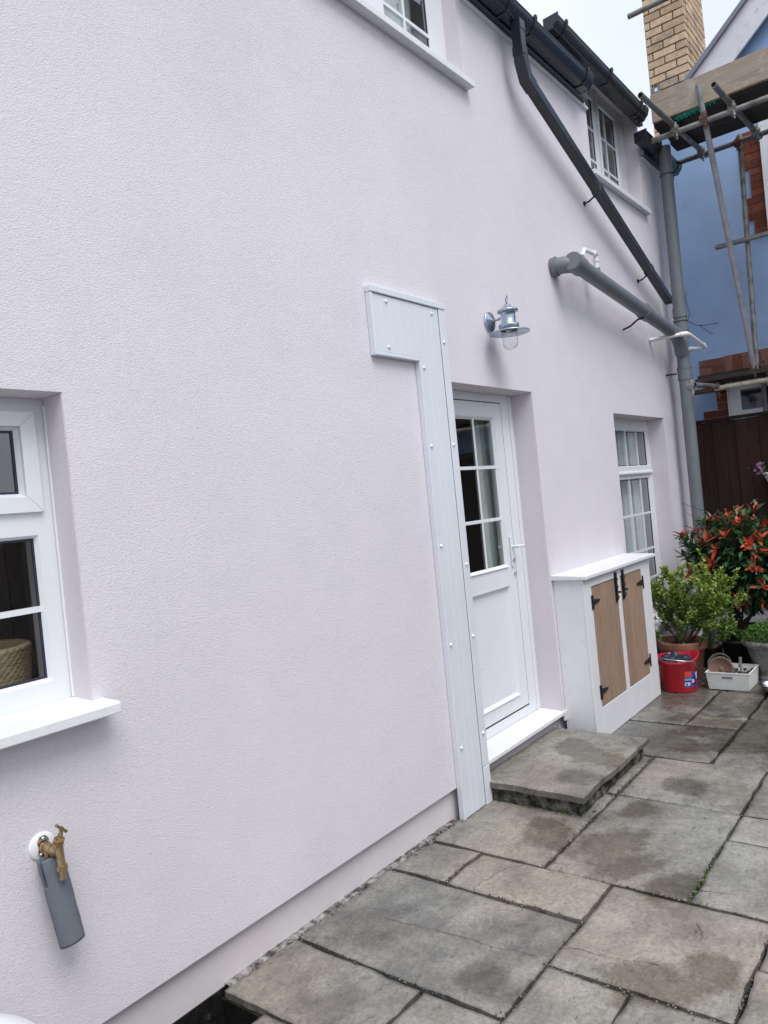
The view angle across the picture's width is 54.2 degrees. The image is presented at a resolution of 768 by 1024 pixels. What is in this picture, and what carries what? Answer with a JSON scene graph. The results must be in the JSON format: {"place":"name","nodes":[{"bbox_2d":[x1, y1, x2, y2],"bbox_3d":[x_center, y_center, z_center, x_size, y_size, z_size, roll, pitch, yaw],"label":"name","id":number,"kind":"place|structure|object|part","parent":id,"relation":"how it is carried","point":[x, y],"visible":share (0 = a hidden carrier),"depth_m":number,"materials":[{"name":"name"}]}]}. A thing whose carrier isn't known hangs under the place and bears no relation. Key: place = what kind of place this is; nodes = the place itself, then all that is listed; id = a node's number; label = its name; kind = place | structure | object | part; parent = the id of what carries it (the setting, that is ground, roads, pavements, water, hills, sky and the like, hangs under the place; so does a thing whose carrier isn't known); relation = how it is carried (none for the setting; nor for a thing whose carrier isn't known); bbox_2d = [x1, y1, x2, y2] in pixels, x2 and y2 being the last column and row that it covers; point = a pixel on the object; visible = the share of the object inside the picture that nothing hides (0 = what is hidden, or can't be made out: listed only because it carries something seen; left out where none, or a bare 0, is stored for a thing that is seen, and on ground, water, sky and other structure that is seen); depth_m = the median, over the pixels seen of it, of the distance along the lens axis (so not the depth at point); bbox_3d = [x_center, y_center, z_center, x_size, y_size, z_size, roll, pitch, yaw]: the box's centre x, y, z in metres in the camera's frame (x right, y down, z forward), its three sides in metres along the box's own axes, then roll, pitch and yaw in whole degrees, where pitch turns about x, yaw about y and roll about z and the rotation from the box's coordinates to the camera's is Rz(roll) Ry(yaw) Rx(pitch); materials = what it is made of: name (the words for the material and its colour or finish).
{"place":"outdoors","nodes":[
{"label":"outdoors","id":0,"kind":"place"},
{"bbox_2d":[223,636,767,1023],"bbox_3d":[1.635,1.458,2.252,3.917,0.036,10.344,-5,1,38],"label":"paving","id":1,"kind":"structure","parent":0,"point":[465,959],"depth_m":2.88,"materials":[{"name":"stone"}]},
{"bbox_2d":[0,1013,34,1023],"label":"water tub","id":2,"kind":"object","parent":1,"relation":"on","point":[5,1018],"visible":1,"depth_m":1.64,"materials":[{"name":"white plastic"}]},
{"bbox_2d":[172,984,259,1023],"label":"gully debris","id":3,"kind":"object","parent":1,"relation":"on","point":[215,1008],"visible":0.75,"depth_m":2.58,"materials":[{"name":"black"}]},
{"bbox_2d":[225,819,462,987],"bbox_3d":[-0.081,1.607,3.200,0.066,0.015,1.482,-5,1,38],"label":"mortar fillet","id":4,"kind":"object","parent":1,"relation":"on","point":[258,962],"visible":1,"depth_m":3.09,"materials":[{"name":"grey concrete"}]},
{"bbox_2d":[0,0,702,1023],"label":"house","id":5,"kind":"structure","parent":1,"relation":"on","point":[226,748],"depth_m":2.98,"materials":[{"name":"paint"}]},
{"bbox_2d":[0,639,32,686],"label":"wicker basket","id":6,"kind":"object","parent":5,"relation":"on","point":[16,665],"visible":0.77,"depth_m":2.37,"materials":[{"name":"beige wicker"}]},
{"bbox_2d":[28,824,67,880],"bbox_3d":[-0.930,0.942,2.101,0.115,0.161,0.077,-5,1,38],"label":"outside tap","id":7,"kind":"object","parent":5,"relation":"attached to","point":[46,844],"visible":0.98,"depth_m":2.09,"materials":[{"name":"gold metal"}]},
{"bbox_2d":[36,856,84,948],"bbox_3d":[-0.908,1.087,2.109,0.103,0.254,0.070,-6,0,1],"label":"pipe lagging","id":8,"kind":"object","parent":7,"relation":"hanging from","point":[64,912],"visible":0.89,"depth_m":2.08,"materials":[{"name":"grey plastic"}]},
{"bbox_2d":[0,397,121,749],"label":"window","id":9,"kind":"structure","parent":5,"relation":"in","point":[35,708],"depth_m":2.30,"materials":[{"name":"white plastic"}]},
{"bbox_2d":[340,0,474,90],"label":"window","id":10,"kind":"structure","parent":5,"relation":"in","point":[393,17],"depth_m":4.14,"materials":[{"name":"white plastic"}]},
{"bbox_2d":[364,284,492,819],"bbox_3d":[0.245,0.241,3.735,0.042,2.643,0.629,-5,1,38],"label":"pipe boxing","id":11,"kind":"object","parent":5,"relation":"attached to","point":[405,327],"visible":1,"depth_m":3.83,"materials":[{"name":"plastic"}]},
{"bbox_2d":[484,295,529,349],"bbox_3d":[0.707,-1.085,4.310,0.251,0.318,0.232,-5,1,38],"label":"wall lamp","id":12,"kind":"object","parent":5,"relation":"attached to","point":[509,324],"visible":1,"depth_m":4.29,"materials":[{"name":"metal"}]},
{"bbox_2d":[452,390,563,764],"bbox_3d":[0.638,0.320,4.484,0.299,2.090,0.960,-5,1,38],"label":"door","id":13,"kind":"structure","parent":5,"relation":"in","point":[513,714],"depth_m":4.66,"materials":[{"name":"white plastic"}]},
{"bbox_2d":[586,88,651,215],"bbox_3d":[1.854,-3.115,6.412,0.348,0.938,1.310,-5,1,38],"label":"window","id":14,"kind":"structure","parent":5,"relation":"in","point":[598,144],"depth_m":6.57,"materials":[{"name":"white plastic"}]},
{"bbox_2d":[548,144,715,642],"bbox_3d":[2.057,-0.970,6.040,0.232,4.660,2.534,-5,1,38],"label":"soil pipe","id":15,"kind":"object","parent":5,"relation":"attached to","point":[578,264],"visible":0.96,"depth_m":6.89,"materials":[{"name":"grey plastic"}]},
{"bbox_2d":[580,247,600,270],"bbox_3d":[1.466,-1.807,5.369,0.060,0.200,0.416,-5,1,33],"label":"waste pipe","id":16,"kind":"object","parent":15,"relation":"attached to","point":[593,253],"visible":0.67,"depth_m":5.47,"materials":[{"name":"white plastic"}]},
{"bbox_2d":[649,331,706,350],"bbox_3d":[2.721,-1.539,6.765,0.772,0.132,0.222,-6,1,-31],"label":"waste pipe","id":17,"kind":"object","parent":15,"relation":"attached to","point":[693,337],"visible":1,"depth_m":6.64,"materials":[{"name":"white plastic"}]},
{"bbox_2d":[685,293,715,333],"bbox_3d":[3.091,-1.892,7.240,0.041,0.334,0.856,-5,1,42],"label":"cable","id":18,"kind":"object","parent":15,"relation":"attached to","point":[694,324],"visible":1,"depth_m":7.04,"materials":[{"name":"black metal"}]},
{"bbox_2d":[614,418,685,630],"bbox_3d":[2.156,0.084,6.414,0.360,1.785,1.330,-5,1,38],"label":"window","id":19,"kind":"structure","parent":5,"relation":"in","point":[631,473],"depth_m":6.70,"materials":[{"name":"white plastic"}]},
{"bbox_2d":[296,756,767,1022],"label":"grit","id":20,"kind":"object","parent":1,"relation":"on","point":[624,992],"visible":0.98,"depth_m":2.88,"materials":[{"name":"grey concrete"}]},
{"bbox_2d":[490,727,648,816],"bbox_3d":[1.033,1.441,4.218,0.613,0.135,0.971,-5,1,38],"label":"door step","id":21,"kind":"object","parent":1,"relation":"on","point":[579,773],"depth_m":4.05,"materials":[{"name":"stone"}]},
{"bbox_2d":[551,553,660,733],"bbox_3d":[1.609,0.886,5.235,0.239,1.068,1.305,-5,1,38],"label":"meter cupboard","id":22,"kind":"object","parent":1,"relation":"on","point":[607,646],"visible":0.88,"depth_m":4.92,"materials":[{"name":"white paint"}]},
{"bbox_3d":[1.485,0.824,4.938,0.059,0.809,0.454,-5,1,38],"label":"door","id":23,"kind":"part","parent":22,"relation":"part of","materials":[{"name":"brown wood"}]},
{"bbox_3d":[1.801,0.789,5.345,0.059,0.809,0.434,-5,1,38],"label":"door","id":24,"kind":"part","parent":22,"relation":"part of","materials":[{"name":"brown wood"}]},
{"bbox_2d":[506,757,714,903],"bbox_3d":[1.355,1.459,3.644,1.061,0.030,1.259,-6,1,-26],"label":"moss","id":25,"kind":"object","parent":1,"relation":"on","point":[697,887],"visible":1,"depth_m":3.02,"materials":[{"name":"green plant"}]},
{"bbox_2d":[657,649,698,692],"bbox_3d":[2.247,1.209,5.732,0.320,0.291,0.320,-5,1,38],"label":"red bucket","id":26,"kind":"object","parent":1,"relation":"on","point":[682,677],"visible":0.88,"depth_m":5.62,"materials":[{"name":"plastic"}]},
{"bbox_2d":[658,651,693,664],"bbox_3d":[2.231,1.115,5.769,0.252,0.106,0.247,-5,1,38],"label":"bag","id":27,"kind":"object","parent":26,"relation":"in","point":[674,655],"visible":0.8,"depth_m":5.72,"materials":[{"name":"grey plastic"}]},
{"bbox_2d":[627,0,767,414],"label":"scaffolding","id":28,"kind":"object","parent":1,"relation":"on","point":[737,89],"visible":0.95,"depth_m":6.65,"materials":[{"name":"metal"}]},
{"bbox_2d":[674,100,716,121],"bbox_3d":[2.698,-3.485,6.508,0.350,0.069,0.055,-5,1,38],"label":"netting","id":29,"kind":"object","parent":28,"relation":"attached to","point":[682,115],"visible":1,"depth_m":6.54,"materials":[{"name":"green fabric"}]},
{"bbox_2d":[650,548,750,678],"bbox_3d":[2.438,0.803,5.963,0.822,1.057,0.738,-6,1,-14],"label":"potted shrub","id":30,"kind":"object","parent":1,"relation":"on","point":[712,606],"visible":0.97,"depth_m":5.93,"materials":[{"name":"green plant"}]},
{"bbox_2d":[642,0,767,423],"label":"blue house","id":31,"kind":"structure","parent":1,"relation":"on","point":[677,51],"depth_m":7.58,"materials":[{"name":"paint"}]},
{"bbox_2d":[651,83,660,93],"bbox_3d":[2.860,-4.450,7.897,0.090,0.095,0.027,-5,1,38],"label":"cable box","id":32,"kind":"object","parent":31,"relation":"attached to","point":[656,89],"visible":0.84,"depth_m":7.89,"materials":[{"name":"grey plastic"}]},
{"bbox_2d":[726,376,767,415],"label":"window","id":33,"kind":"structure","parent":31,"relation":"in","point":[747,399],"depth_m":7.49,"materials":[{"name":"white plastic"}]},
{"bbox_2d":[758,119,767,224],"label":"window","id":34,"kind":"structure","parent":31,"relation":"in","point":[763,125],"depth_m":7.23,"materials":[{"name":"white plastic"}]},
{"bbox_2d":[670,499,767,657],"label":"potted photinia","id":35,"kind":"object","parent":1,"relation":"on","point":[745,553],"visible":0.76,"depth_m":6.20,"materials":[{"name":"green plant"}]},
{"bbox_2d":[705,663,758,690],"bbox_3d":[2.649,1.249,5.695,0.312,0.129,0.327,-5,1,38],"label":"plastic basket","id":36,"kind":"object","parent":1,"relation":"on","point":[733,681],"visible":0.84,"depth_m":5.59,"materials":[{"name":"white plastic"}]},
{"bbox_2d":[708,653,731,662],"bbox_3d":[2.566,1.164,5.729,0.175,0.169,0.085,-5,1,38],"label":"plant saucer","id":37,"kind":"object","parent":36,"relation":"in","point":[712,656],"visible":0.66,"depth_m":5.76,"materials":[{"name":"grey plastic"}]},
{"bbox_2d":[707,656,733,672],"bbox_3d":[2.545,1.185,5.673,0.188,0.179,0.075,-5,1,38],"label":"plant saucer","id":38,"kind":"object","parent":36,"relation":"in","point":[720,664],"visible":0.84,"depth_m":5.68,"materials":[{"name":"brown ceramic"}]},
{"bbox_2d":[725,665,753,673],"bbox_3d":[2.691,1.203,5.669,0.166,0.058,0.257,-5,1,38],"label":"garden debris","id":39,"kind":"object","parent":36,"relation":"in","point":[742,672],"visible":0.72,"depth_m":5.61,"materials":[{"name":"grey"}]},
{"bbox_2d":[739,657,741,670],"bbox_3d":[2.716,1.180,5.710,0.024,0.158,0.034,-5,1,38],"label":"trowel handle","id":40,"kind":"object","parent":36,"relation":"in","point":[740,661],"visible":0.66,"depth_m":5.70,"materials":[{"name":"grey plastic"}]},
{"bbox_2d":[712,617,767,663],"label":"potted plant","id":41,"kind":"object","parent":1,"relation":"on","point":[735,650],"visible":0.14,"depth_m":6.07,"materials":[{"name":"black plant"}]},
{"bbox_2d":[716,597,767,635],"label":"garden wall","id":42,"kind":"structure","parent":1,"relation":"on","point":[757,617],"depth_m":7.30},
{"bbox_2d":[696,411,767,565],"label":"timber fence","id":43,"kind":"object","parent":42,"relation":"on","point":[732,451],"visible":0.43,"depth_m":7.37,"materials":[{"name":"brown wood"}]},
{"bbox_2d":[748,461,767,481],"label":"wall planter","id":44,"kind":"object","parent":43,"relation":"attached to","point":[762,468],"visible":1,"depth_m":7.04,"materials":[{"name":"pink plant"}]},
{"bbox_2d":[739,617,767,680],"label":"stone urn","id":45,"kind":"object","parent":1,"relation":"on","point":[754,640],"visible":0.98,"depth_m":5.72,"materials":[{"name":"grey stone"}]},
{"bbox_2d":[757,680,767,694],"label":"steel bowl","id":46,"kind":"object","parent":1,"relation":"on","point":[763,684],"visible":1,"depth_m":5.44,"materials":[{"name":"silver metal"}]},
{"bbox_2d":[517,0,739,136],"label":"sky","id":47,"kind":"structure","parent":0,"point":[605,26],"materials":[{"name":"white"}]},
{"bbox_2d":[704,643,722,667],"bbox_3d":[2.757,1.209,6.316,0.196,0.180,0.196,-5,1,38],"label":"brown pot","id":48,"kind":"object","parent":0,"point":[710,650],"visible":0.33,"depth_m":6.25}
]}

